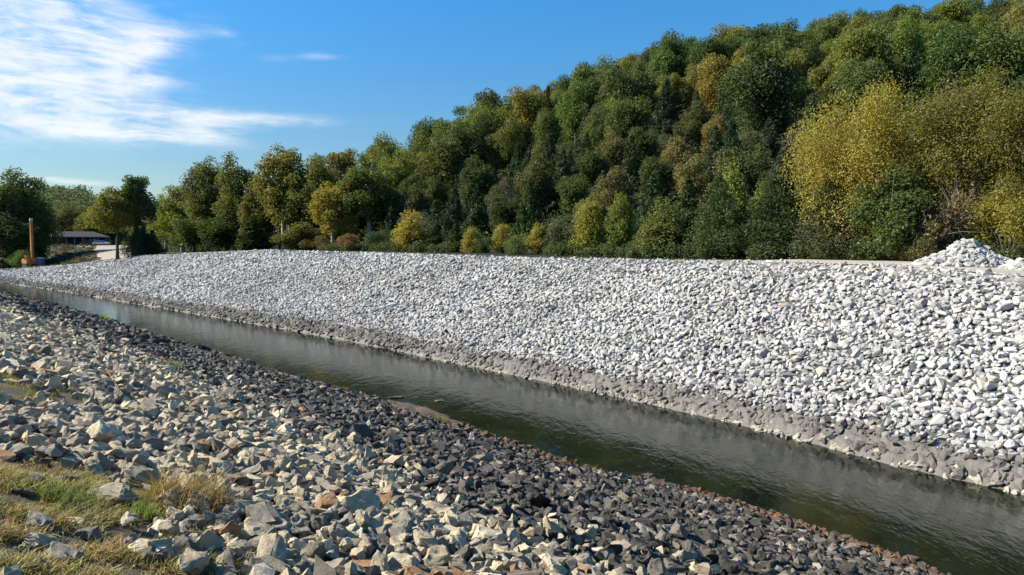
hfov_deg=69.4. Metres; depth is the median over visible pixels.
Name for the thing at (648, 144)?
tree
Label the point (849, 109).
cedar tree
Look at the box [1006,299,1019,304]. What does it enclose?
riprap stone
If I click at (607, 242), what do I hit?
shrub
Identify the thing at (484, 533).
rock
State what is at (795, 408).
riprap stone
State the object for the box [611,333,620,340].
riprap stone
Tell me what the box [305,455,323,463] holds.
rock
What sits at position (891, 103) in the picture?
tree
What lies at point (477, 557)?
rock
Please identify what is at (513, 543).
rock
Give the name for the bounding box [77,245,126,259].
driveway
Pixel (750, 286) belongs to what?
riprap stone
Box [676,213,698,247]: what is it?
cedar tree
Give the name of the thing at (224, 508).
rock
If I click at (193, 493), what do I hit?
rock
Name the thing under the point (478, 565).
rock
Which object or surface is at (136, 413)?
rock
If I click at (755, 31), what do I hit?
tree
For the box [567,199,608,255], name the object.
tree
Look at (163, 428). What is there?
rock
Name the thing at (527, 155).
cedar tree
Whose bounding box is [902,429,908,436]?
riprap stone
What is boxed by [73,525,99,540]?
rock
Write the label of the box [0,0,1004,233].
sky
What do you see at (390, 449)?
rock
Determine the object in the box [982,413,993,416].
riprap stone
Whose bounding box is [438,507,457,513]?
rock
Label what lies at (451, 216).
cedar tree
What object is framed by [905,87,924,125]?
cedar tree
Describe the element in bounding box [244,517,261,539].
rock
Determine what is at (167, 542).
rock
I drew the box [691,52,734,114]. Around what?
tree
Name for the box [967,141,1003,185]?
cedar tree
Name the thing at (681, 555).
rock
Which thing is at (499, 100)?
tree
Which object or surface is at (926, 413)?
riprap stone
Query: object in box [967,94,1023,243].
tree
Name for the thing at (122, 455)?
rock
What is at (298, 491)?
rock
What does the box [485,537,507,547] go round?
rock
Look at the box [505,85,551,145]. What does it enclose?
tree
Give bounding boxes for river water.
[0,282,1023,574]
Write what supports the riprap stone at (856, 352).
on the ground at (62, 537)
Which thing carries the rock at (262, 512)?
on the ground at (62, 537)
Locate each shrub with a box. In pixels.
[0,260,16,268]
[4,250,36,266]
[297,235,332,250]
[336,233,360,249]
[362,228,398,250]
[379,212,400,228]
[398,207,439,231]
[474,237,495,252]
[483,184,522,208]
[503,233,533,253]
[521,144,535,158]
[540,218,579,247]
[589,236,620,256]
[626,230,657,255]
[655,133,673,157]
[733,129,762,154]
[756,167,771,193]
[781,115,829,154]
[782,113,831,134]
[787,107,808,124]
[842,232,885,244]
[881,221,944,260]
[892,86,932,110]
[895,175,989,251]
[941,180,1022,222]
[962,190,1023,250]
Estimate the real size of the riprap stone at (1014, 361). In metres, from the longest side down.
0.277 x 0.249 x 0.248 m
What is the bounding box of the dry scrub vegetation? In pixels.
[1,244,97,270]
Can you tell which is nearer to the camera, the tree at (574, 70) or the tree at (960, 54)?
the tree at (960, 54)
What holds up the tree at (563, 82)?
on the ground at (62, 537)
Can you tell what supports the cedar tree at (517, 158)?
on the ground at (62, 537)
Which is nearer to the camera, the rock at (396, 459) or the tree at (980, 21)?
the rock at (396, 459)
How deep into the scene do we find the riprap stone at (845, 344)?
30.49 m
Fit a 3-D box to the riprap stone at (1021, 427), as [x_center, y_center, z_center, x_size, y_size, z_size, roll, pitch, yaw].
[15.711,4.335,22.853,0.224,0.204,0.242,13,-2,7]
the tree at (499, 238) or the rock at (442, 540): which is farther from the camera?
the tree at (499, 238)
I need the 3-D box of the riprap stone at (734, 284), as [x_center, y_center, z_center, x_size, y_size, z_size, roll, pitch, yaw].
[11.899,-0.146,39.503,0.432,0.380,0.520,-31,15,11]
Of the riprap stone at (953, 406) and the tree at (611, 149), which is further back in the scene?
the tree at (611, 149)
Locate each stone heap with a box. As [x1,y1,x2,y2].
[908,238,1009,267]
[996,257,1023,270]
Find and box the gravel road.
[743,259,1023,275]
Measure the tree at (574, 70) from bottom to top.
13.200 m
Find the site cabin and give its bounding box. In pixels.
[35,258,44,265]
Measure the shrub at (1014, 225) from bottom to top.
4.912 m
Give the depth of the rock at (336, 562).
6.60 m
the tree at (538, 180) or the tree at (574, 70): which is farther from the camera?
the tree at (574, 70)
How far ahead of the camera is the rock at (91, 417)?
10.26 m
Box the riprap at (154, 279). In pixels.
[0,249,1023,494]
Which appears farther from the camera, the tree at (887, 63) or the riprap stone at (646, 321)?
the tree at (887, 63)
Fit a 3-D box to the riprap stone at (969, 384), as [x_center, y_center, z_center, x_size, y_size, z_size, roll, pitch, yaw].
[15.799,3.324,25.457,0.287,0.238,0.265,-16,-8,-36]
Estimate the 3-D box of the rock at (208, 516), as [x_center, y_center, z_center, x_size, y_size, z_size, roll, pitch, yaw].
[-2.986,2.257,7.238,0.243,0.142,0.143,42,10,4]
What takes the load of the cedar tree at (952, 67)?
on the ground at (62, 537)
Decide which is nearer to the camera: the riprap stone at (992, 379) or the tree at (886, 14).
the riprap stone at (992, 379)
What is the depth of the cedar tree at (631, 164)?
95.92 m
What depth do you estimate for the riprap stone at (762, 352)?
32.33 m
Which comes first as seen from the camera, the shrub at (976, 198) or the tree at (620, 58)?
the shrub at (976, 198)
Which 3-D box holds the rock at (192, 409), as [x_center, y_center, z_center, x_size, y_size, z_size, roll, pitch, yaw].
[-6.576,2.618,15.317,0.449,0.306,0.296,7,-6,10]
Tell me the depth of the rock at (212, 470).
9.09 m
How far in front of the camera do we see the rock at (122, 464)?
8.29 m
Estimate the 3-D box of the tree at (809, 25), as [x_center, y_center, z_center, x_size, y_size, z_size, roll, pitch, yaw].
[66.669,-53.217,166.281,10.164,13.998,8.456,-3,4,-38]
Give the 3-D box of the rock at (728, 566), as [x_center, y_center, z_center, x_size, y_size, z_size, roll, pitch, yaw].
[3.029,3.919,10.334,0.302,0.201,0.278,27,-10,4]
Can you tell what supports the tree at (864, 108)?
on the ground at (62, 537)
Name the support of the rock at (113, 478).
on the ground at (62, 537)
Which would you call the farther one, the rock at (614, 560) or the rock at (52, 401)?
the rock at (52, 401)
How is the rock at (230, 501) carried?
on the ground at (62, 537)
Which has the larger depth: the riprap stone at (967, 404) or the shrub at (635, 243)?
the shrub at (635, 243)
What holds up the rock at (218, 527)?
on the ground at (62, 537)
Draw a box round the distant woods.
[7,184,197,251]
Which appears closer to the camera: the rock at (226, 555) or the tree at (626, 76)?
the rock at (226, 555)
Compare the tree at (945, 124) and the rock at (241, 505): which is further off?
the tree at (945, 124)
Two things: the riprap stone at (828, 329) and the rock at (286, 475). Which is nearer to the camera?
the rock at (286, 475)
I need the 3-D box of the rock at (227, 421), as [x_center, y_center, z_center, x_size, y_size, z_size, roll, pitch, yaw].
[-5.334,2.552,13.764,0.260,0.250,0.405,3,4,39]
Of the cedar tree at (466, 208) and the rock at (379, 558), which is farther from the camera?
the cedar tree at (466, 208)
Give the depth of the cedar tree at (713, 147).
88.62 m
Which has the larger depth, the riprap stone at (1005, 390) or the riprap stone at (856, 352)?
the riprap stone at (856, 352)
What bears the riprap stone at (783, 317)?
on the ground at (62, 537)
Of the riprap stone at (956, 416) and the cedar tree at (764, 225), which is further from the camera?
the cedar tree at (764, 225)
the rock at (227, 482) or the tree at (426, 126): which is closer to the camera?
the rock at (227, 482)
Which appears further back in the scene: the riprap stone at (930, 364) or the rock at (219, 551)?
the riprap stone at (930, 364)
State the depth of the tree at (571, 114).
130.28 m
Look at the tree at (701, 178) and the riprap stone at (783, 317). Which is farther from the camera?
the tree at (701, 178)
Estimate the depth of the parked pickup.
221.64 m
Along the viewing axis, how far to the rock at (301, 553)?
6.73 m
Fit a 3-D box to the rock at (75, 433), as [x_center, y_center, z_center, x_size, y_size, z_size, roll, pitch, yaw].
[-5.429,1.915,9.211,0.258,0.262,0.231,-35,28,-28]
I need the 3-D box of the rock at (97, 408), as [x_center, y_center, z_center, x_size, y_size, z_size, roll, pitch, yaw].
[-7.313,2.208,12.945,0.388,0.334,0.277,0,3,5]
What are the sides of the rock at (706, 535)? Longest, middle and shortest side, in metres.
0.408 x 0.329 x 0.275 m
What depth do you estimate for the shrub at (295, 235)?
115.92 m
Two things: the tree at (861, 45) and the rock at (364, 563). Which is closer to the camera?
the rock at (364, 563)
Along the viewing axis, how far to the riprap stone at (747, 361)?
32.28 m
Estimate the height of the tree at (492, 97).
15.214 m
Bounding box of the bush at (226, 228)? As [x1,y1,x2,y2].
[195,213,244,250]
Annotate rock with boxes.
[3,441,13,449]
[7,443,32,458]
[9,488,40,498]
[20,430,36,441]
[22,395,37,400]
[22,533,57,548]
[24,510,52,528]
[25,473,45,483]
[26,434,42,446]
[31,557,50,573]
[34,406,45,412]
[38,400,67,407]
[39,417,63,429]
[43,541,83,563]
[44,444,62,456]
[46,444,68,457]
[57,437,68,446]
[68,430,88,443]
[68,517,88,528]
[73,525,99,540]
[82,405,103,414]
[83,412,103,422]
[83,458,104,477]
[86,419,121,441]
[86,482,134,505]
[91,451,113,470]
[104,448,120,458]
[106,472,124,482]
[113,385,132,402]
[114,450,131,459]
[117,460,128,472]
[118,417,140,424]
[121,511,138,526]
[122,532,138,546]
[124,462,165,484]
[125,474,142,492]
[127,410,146,417]
[127,538,166,554]
[130,454,147,465]
[135,402,158,419]
[136,546,168,561]
[137,448,149,459]
[147,518,171,538]
[147,537,176,561]
[153,422,173,432]
[153,531,189,537]
[154,487,181,508]
[157,520,179,536]
[165,507,185,520]
[166,449,189,456]
[168,400,178,409]
[170,543,180,562]
[171,418,182,429]
[173,451,187,462]
[174,430,184,436]
[174,533,200,554]
[177,462,194,471]
[177,465,189,473]
[177,547,209,574]
[179,514,208,530]
[180,472,209,484]
[180,530,202,534]
[182,497,209,512]
[185,405,203,414]
[185,491,205,499]
[186,452,197,466]
[189,533,200,542]
[193,411,206,417]
[196,530,224,554]
[198,507,214,523]
[205,467,216,473]
[207,478,232,492]
[207,524,224,531]
[208,456,232,473]
[211,546,235,558]
[211,564,230,574]
[212,547,235,573]
[213,487,232,500]
[213,504,240,521]
[214,431,229,441]
[215,448,230,460]
[217,521,241,537]
[218,417,234,427]
[218,532,234,546]
[221,506,230,511]
[224,497,238,504]
[226,537,240,546]
[227,517,240,523]
[230,539,256,552]
[230,546,247,558]
[233,490,248,499]
[234,497,273,504]
[235,502,249,517]
[237,474,251,486]
[237,529,246,536]
[237,557,259,574]
[240,486,255,495]
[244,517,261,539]
[245,501,288,523]
[249,527,276,554]
[252,531,264,537]
[253,493,275,501]
[255,489,274,494]
[256,457,274,467]
[256,533,286,561]
[259,523,277,532]
[259,554,290,574]
[264,420,277,426]
[267,519,287,530]
[268,442,283,448]
[274,494,300,511]
[275,447,286,454]
[277,424,292,432]
[277,530,292,548]
[278,525,302,535]
[279,471,293,480]
[283,510,290,514]
[284,481,292,487]
[284,559,296,567]
[288,506,303,516]
[288,536,306,552]
[289,485,304,500]
[290,514,303,526]
[294,498,313,507]
[294,547,314,559]
[295,496,313,499]
[295,559,313,573]
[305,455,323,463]
[305,541,326,558]
[309,539,332,558]
[310,514,330,530]
[310,535,321,540]
[311,496,319,501]
[313,444,327,451]
[314,491,340,508]
[325,549,340,559]
[326,558,345,567]
[327,508,340,519]
[327,522,347,539]
[330,503,347,512]
[339,489,380,513]
[339,537,352,551]
[340,511,355,526]
[348,434,360,443]
[349,545,364,559]
[350,560,363,574]
[353,509,370,527]
[354,560,370,567]
[357,536,375,554]
[361,533,376,544]
[365,507,380,512]
[370,550,389,571]
[375,490,395,504]
[377,539,387,546]
[382,502,396,512]
[383,445,400,455]
[383,455,404,465]
[383,517,393,526]
[387,551,418,571]
[388,518,411,538]
[390,537,407,552]
[392,509,414,527]
[395,507,408,511]
[398,532,412,539]
[406,542,421,556]
[409,527,431,540]
[413,529,437,548]
[420,478,439,487]
[421,544,450,566]
[422,500,446,508]
[425,514,438,520]
[431,506,446,516]
[433,523,443,527]
[437,537,448,549]
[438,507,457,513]
[444,524,468,540]
[447,534,468,547]
[448,554,462,563]
[449,555,472,570]
[450,528,468,539]
[452,544,470,560]
[455,511,473,526]
[465,525,471,531]
[467,553,482,562]
[469,538,482,546]
[471,524,502,542]
[471,561,482,570]
[476,566,492,572]
[482,484,500,492]
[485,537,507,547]
[490,561,503,570]
[492,503,515,515]
[493,544,508,550]
[495,551,523,559]
[508,473,522,485]
[508,537,520,550]
[517,543,532,552]
[525,552,541,563]
[528,491,551,507]
[534,527,545,536]
[538,544,565,556]
[538,553,561,568]
[542,516,562,536]
[547,541,561,549]
[550,494,559,500]
[570,509,587,519]
[574,553,595,565]
[581,527,596,541]
[586,511,598,520]
[600,510,615,523]
[603,498,619,508]
[608,553,620,570]
[629,540,652,551]
[635,522,655,534]
[641,473,653,477]
[647,558,665,574]
[664,558,685,573]
[667,533,688,540]
[669,518,687,537]
[670,550,696,564]
[682,539,701,562]
[691,540,709,548]
[699,529,719,546]
[700,546,718,560]
[718,560,746,572]
[719,558,739,574]
[838,560,858,574]
[905,555,919,559]
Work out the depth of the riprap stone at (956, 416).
24.17 m
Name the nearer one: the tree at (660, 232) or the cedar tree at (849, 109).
the tree at (660, 232)
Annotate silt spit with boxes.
[387,400,458,422]
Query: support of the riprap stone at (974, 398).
on the ground at (62, 537)
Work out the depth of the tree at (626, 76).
133.83 m
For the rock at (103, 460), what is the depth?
8.29 m
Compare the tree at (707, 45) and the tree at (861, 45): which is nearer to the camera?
the tree at (861, 45)
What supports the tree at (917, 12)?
on the ground at (62, 537)
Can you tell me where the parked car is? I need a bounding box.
[92,240,109,244]
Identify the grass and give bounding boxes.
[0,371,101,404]
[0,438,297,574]
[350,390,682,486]
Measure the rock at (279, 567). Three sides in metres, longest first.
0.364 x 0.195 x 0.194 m
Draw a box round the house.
[48,230,110,244]
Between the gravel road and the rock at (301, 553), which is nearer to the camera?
the rock at (301, 553)
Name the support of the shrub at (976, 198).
on the ground at (62, 537)
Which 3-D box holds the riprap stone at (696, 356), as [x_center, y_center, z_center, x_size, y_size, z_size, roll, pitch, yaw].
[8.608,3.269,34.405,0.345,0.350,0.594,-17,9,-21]
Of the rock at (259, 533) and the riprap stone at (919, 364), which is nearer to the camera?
the rock at (259, 533)
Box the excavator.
[21,218,37,267]
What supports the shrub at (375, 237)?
on the ground at (62, 537)
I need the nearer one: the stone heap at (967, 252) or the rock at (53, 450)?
the rock at (53, 450)
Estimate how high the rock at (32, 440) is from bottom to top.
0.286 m
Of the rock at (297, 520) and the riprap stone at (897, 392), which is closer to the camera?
the rock at (297, 520)
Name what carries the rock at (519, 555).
on the ground at (62, 537)
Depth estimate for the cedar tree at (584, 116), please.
124.28 m
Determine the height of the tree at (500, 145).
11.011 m
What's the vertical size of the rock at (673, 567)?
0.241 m
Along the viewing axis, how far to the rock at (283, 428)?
14.18 m
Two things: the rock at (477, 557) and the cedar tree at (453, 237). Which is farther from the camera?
the cedar tree at (453, 237)
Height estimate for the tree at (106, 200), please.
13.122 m
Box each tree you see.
[0,166,53,257]
[0,212,42,262]
[8,176,64,260]
[27,206,49,259]
[51,201,86,230]
[73,206,106,234]
[77,185,139,258]
[98,227,129,243]
[115,174,159,233]
[118,219,160,257]
[126,220,157,234]
[142,230,166,254]
[146,193,180,251]
[153,183,196,251]
[166,214,216,251]
[167,214,204,251]
[179,155,225,251]
[195,204,237,251]
[210,151,261,245]
[230,219,276,250]
[237,180,279,242]
[237,207,280,237]
[247,143,312,249]
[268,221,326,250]
[274,218,296,231]
[275,154,336,250]
[304,152,335,181]
[306,181,357,244]
[311,147,362,223]
[318,218,346,243]
[335,154,403,244]
[352,212,366,240]
[358,142,381,163]
[363,131,406,162]
[365,148,415,192]
[369,145,397,173]
[377,187,410,220]
[379,206,398,239]
[389,209,427,251]
[397,172,428,199]
[397,183,433,223]
[401,146,430,182]
[405,120,431,174]
[409,116,449,163]
[412,122,474,194]
[422,175,451,215]
[423,227,444,250]
[424,199,444,241]
[426,118,465,184]
[439,187,466,236]
[442,224,464,251]
[447,105,467,124]
[447,110,505,184]
[449,160,465,198]
[458,155,499,205]
[459,101,512,168]
[459,226,487,252]
[460,184,493,238]
[460,188,473,221]
[473,87,511,111]
[476,96,515,128]
[484,116,529,174]
[487,194,522,234]
[488,223,510,252]
[500,169,521,207]
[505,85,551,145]
[507,141,523,186]
[510,181,544,235]
[511,160,561,214]
[516,147,534,188]
[523,152,555,192]
[524,222,551,254]
[526,83,550,105]
[530,107,564,158]
[540,133,557,167]
[541,89,565,112]
[542,94,551,111]
[543,80,558,93]
[543,85,550,96]
[550,98,566,141]
[551,148,576,205]
[553,77,599,147]
[554,173,590,215]
[555,74,572,93]
[564,150,579,178]
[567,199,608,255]
[569,65,606,123]
[569,66,603,101]
[572,191,608,225]
[574,104,592,155]
[575,61,601,70]
[575,132,594,174]
[576,150,612,191]
[579,102,615,158]
[589,54,619,78]
[593,61,641,114]
[593,170,606,214]
[595,98,618,126]
[595,165,641,215]
[599,130,626,170]
[599,191,638,246]
[603,94,653,146]
[605,68,641,104]
[615,51,646,70]
[618,135,643,191]
[619,58,648,85]
[620,53,640,73]
[623,52,649,72]
[623,125,660,164]
[629,172,662,239]
[631,62,663,114]
[636,196,693,256]
[638,155,676,198]
[641,47,657,63]
[642,35,687,79]
[643,169,672,213]
[647,90,675,139]
[648,45,682,102]
[651,72,683,106]
[652,78,678,122]
[660,135,696,184]
[661,28,689,54]
[666,174,702,228]
[671,119,702,152]
[673,153,715,209]
[676,36,697,93]
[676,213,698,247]
[679,99,714,145]
[680,63,709,103]
[681,132,694,153]
[682,174,750,258]
[683,34,740,75]
[688,89,706,120]
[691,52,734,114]
[700,114,728,154]
[701,124,729,181]
[710,23,750,40]
[712,144,771,202]
[713,85,731,117]
[714,34,809,145]
[714,160,753,239]
[719,24,746,41]
[720,83,745,122]
[721,119,742,157]
[723,174,807,258]
[724,35,745,59]
[725,97,749,134]
[730,44,748,98]
[734,49,775,79]
[740,181,781,254]
[742,23,771,48]
[742,24,804,53]
[753,116,783,171]
[756,17,800,43]
[763,140,800,202]
[764,41,812,89]
[772,111,790,139]
[776,70,930,246]
[779,26,823,51]
[782,167,834,218]
[789,47,811,78]
[790,76,812,114]
[790,178,871,259]
[792,31,824,71]
[792,100,826,149]
[793,134,813,190]
[804,88,832,119]
[806,18,821,37]
[806,53,844,112]
[809,37,842,67]
[812,16,828,28]
[813,9,852,49]
[823,37,841,67]
[824,57,891,115]
[830,95,857,152]
[831,32,848,76]
[832,19,901,112]
[836,119,863,162]
[837,27,898,105]
[840,15,872,40]
[842,163,940,260]
[847,7,866,23]
[856,10,883,20]
[857,14,881,23]
[858,98,879,116]
[859,20,881,28]
[865,94,912,127]
[873,60,1023,238]
[873,100,896,132]
[874,17,902,84]
[881,3,912,19]
[885,14,928,84]
[887,4,921,25]
[887,48,906,87]
[887,120,918,183]
[894,4,931,26]
[897,44,922,91]
[903,122,967,201]
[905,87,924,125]
[907,63,935,96]
[909,18,1009,105]
[912,170,941,221]
[916,8,940,42]
[918,19,939,50]
[922,20,949,66]
[926,22,981,55]
[932,0,971,28]
[932,61,960,107]
[943,0,984,16]
[946,82,999,123]
[967,0,1002,27]
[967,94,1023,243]
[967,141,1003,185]
[968,28,1023,99]
[970,11,1002,35]
[980,0,1016,21]
[987,0,1023,8]
[997,1,1023,33]
[1002,15,1023,42]
[1008,75,1023,101]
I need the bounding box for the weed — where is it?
[149,356,186,365]
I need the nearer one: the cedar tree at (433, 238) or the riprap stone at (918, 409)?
the riprap stone at (918, 409)
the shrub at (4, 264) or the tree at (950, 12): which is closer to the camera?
the tree at (950, 12)
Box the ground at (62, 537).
[0,89,1023,574]
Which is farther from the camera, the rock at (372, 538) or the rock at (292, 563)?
the rock at (372, 538)
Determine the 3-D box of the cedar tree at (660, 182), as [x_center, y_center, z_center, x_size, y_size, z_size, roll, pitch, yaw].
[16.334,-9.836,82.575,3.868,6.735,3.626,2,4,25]
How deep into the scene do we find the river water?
25.95 m
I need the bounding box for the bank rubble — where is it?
[0,290,951,574]
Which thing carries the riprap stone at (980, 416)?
on the ground at (62, 537)
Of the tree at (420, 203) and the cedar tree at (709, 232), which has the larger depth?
the tree at (420, 203)
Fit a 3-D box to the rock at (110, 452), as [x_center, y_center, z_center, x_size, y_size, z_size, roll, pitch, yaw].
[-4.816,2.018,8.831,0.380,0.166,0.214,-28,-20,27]
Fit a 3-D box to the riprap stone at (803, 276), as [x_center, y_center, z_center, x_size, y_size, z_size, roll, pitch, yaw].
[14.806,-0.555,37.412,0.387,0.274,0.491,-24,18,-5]
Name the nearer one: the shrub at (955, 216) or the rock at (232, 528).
the rock at (232, 528)
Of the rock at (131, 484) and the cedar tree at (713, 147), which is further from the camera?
the cedar tree at (713, 147)
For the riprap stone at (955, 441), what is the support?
on the mud bank
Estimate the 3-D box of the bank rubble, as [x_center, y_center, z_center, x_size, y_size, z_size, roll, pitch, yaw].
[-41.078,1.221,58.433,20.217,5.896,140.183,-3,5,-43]
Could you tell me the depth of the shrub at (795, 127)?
101.43 m
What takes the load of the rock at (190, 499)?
on the ground at (62, 537)
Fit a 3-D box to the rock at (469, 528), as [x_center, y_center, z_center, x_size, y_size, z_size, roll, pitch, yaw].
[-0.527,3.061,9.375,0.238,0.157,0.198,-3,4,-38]
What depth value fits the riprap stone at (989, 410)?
23.88 m
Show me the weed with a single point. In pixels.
(169, 361)
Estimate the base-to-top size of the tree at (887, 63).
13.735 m
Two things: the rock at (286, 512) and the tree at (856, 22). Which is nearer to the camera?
the rock at (286, 512)
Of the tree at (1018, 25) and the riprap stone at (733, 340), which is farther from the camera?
the tree at (1018, 25)
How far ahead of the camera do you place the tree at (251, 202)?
134.05 m
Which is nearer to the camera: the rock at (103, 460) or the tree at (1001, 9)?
the rock at (103, 460)
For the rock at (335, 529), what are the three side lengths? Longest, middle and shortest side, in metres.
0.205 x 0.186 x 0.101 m
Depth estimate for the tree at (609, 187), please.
86.06 m
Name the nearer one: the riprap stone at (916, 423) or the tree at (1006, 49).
the riprap stone at (916, 423)
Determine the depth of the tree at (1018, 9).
127.28 m
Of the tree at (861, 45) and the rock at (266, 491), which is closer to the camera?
the rock at (266, 491)
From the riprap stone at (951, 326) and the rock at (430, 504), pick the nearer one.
the rock at (430, 504)
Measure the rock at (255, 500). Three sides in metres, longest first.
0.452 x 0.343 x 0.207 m
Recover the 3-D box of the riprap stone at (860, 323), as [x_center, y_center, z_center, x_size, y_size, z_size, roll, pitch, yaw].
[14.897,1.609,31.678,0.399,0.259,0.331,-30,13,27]
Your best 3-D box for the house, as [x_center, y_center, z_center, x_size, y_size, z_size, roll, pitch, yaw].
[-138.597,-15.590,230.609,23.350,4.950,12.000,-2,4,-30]
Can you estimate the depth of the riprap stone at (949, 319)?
29.22 m
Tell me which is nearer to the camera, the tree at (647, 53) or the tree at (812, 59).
the tree at (812, 59)
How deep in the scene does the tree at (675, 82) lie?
133.46 m
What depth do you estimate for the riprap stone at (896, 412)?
25.52 m
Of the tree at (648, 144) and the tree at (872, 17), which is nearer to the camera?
the tree at (648, 144)
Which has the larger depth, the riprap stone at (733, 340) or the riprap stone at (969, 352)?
the riprap stone at (733, 340)
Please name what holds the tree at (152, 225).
on the ground at (62, 537)
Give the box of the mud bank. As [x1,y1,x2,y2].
[1,281,1023,492]
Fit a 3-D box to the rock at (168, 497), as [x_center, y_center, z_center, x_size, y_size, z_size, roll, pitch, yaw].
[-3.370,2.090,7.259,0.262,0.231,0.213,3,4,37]
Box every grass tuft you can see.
[25,474,111,506]
[92,454,271,515]
[116,497,171,522]
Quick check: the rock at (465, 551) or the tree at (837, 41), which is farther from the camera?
the tree at (837, 41)
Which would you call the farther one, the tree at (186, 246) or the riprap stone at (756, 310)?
the tree at (186, 246)
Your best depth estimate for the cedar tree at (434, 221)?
102.97 m
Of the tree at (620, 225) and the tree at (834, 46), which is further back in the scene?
the tree at (834, 46)
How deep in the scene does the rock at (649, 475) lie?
22.26 m
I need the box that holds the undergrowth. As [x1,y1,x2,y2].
[159,79,1023,260]
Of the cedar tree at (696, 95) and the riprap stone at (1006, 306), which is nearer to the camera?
the riprap stone at (1006, 306)
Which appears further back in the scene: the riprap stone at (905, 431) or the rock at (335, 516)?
the riprap stone at (905, 431)
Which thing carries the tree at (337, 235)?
on the ground at (62, 537)
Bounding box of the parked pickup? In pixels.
[80,239,97,244]
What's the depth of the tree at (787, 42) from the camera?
136.92 m
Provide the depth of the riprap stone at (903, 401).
25.75 m
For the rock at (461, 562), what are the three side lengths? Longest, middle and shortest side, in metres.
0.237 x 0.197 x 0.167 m
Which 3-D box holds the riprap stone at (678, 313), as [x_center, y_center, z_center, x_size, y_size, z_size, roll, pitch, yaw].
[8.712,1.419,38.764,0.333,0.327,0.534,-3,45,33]
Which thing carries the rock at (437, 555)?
on the ground at (62, 537)
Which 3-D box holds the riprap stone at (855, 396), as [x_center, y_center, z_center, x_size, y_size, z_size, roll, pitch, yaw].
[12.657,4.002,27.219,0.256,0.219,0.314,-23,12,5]
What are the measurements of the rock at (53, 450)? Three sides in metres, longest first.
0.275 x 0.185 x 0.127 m
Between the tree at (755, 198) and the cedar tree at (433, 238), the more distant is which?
the cedar tree at (433, 238)
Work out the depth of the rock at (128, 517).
6.34 m
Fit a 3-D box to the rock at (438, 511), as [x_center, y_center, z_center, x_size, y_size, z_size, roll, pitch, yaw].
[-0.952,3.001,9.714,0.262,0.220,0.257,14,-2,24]
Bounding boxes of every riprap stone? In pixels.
[575,322,582,329]
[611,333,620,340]
[627,365,636,371]
[643,318,650,324]
[664,358,673,364]
[669,319,677,326]
[675,310,681,317]
[676,353,683,357]
[681,328,690,334]
[686,379,697,386]
[693,354,701,359]
[697,365,703,375]
[704,303,714,309]
[710,369,719,372]
[719,301,726,306]
[729,383,736,389]
[730,337,737,344]
[731,281,738,287]
[736,369,745,373]
[742,359,751,365]
[746,283,753,288]
[749,370,759,377]
[750,381,761,387]
[754,308,761,312]
[758,348,766,356]
[762,312,769,319]
[778,314,787,320]
[781,372,796,377]
[783,303,791,308]
[792,405,799,411]
[797,352,805,358]
[801,274,809,278]
[801,303,811,308]
[804,366,813,369]
[816,366,826,373]
[819,294,831,302]
[824,327,832,332]
[827,341,837,348]
[828,334,837,341]
[828,409,837,414]
[831,385,838,391]
[838,340,849,348]
[842,298,855,307]
[850,348,861,356]
[852,393,859,398]
[855,321,863,326]
[859,317,868,322]
[862,411,870,417]
[868,403,879,412]
[873,345,882,354]
[876,396,884,402]
[878,387,887,392]
[881,431,890,437]
[883,276,891,283]
[883,365,892,371]
[884,289,892,294]
[884,397,891,405]
[884,417,891,425]
[885,384,892,390]
[891,388,901,396]
[891,410,899,415]
[898,406,905,412]
[899,399,909,405]
[900,355,907,361]
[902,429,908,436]
[904,372,911,378]
[907,386,913,392]
[910,420,922,427]
[913,288,922,295]
[914,353,922,359]
[915,298,927,307]
[915,407,924,411]
[916,361,922,367]
[919,278,928,286]
[919,379,928,386]
[919,400,936,409]
[922,410,930,416]
[925,360,936,368]
[930,413,945,426]
[933,406,943,410]
[935,310,949,316]
[936,377,944,388]
[938,361,949,369]
[942,305,950,309]
[945,315,956,323]
[948,323,954,329]
[948,337,958,345]
[949,393,956,401]
[950,375,959,381]
[950,404,958,412]
[950,439,963,445]
[951,412,960,420]
[954,388,964,394]
[955,449,969,453]
[956,368,965,375]
[956,431,966,437]
[958,407,968,412]
[959,341,970,346]
[960,387,969,392]
[960,413,967,422]
[961,296,972,302]
[962,317,971,326]
[963,401,972,407]
[965,349,973,356]
[965,381,974,387]
[966,438,977,443]
[968,396,980,402]
[969,444,977,448]
[970,407,980,415]
[974,303,986,309]
[974,315,982,320]
[974,366,983,372]
[975,370,985,376]
[975,413,986,419]
[976,377,986,391]
[976,440,989,447]
[980,374,987,380]
[982,311,994,316]
[982,408,991,412]
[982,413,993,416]
[984,268,992,274]
[985,381,995,390]
[985,434,997,440]
[987,375,999,382]
[988,441,995,446]
[989,355,996,360]
[991,410,997,417]
[992,407,1000,413]
[993,432,1002,437]
[995,424,1006,431]
[995,440,1002,448]
[996,302,1012,310]
[997,342,1005,347]
[997,419,1009,424]
[998,448,1006,453]
[1000,374,1008,380]
[1000,399,1011,405]
[1002,387,1010,393]
[1003,347,1016,351]
[1003,439,1018,449]
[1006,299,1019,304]
[1008,326,1019,331]
[1010,359,1017,364]
[1010,387,1020,393]
[1010,422,1016,428]
[1011,375,1023,384]
[1013,332,1023,335]
[1013,399,1023,404]
[1013,417,1020,422]
[1013,433,1023,438]
[1015,314,1023,320]
[1015,354,1023,360]
[1015,424,1023,430]
[1016,405,1022,412]
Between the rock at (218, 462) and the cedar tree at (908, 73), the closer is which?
the rock at (218, 462)
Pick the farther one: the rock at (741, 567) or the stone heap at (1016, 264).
the stone heap at (1016, 264)

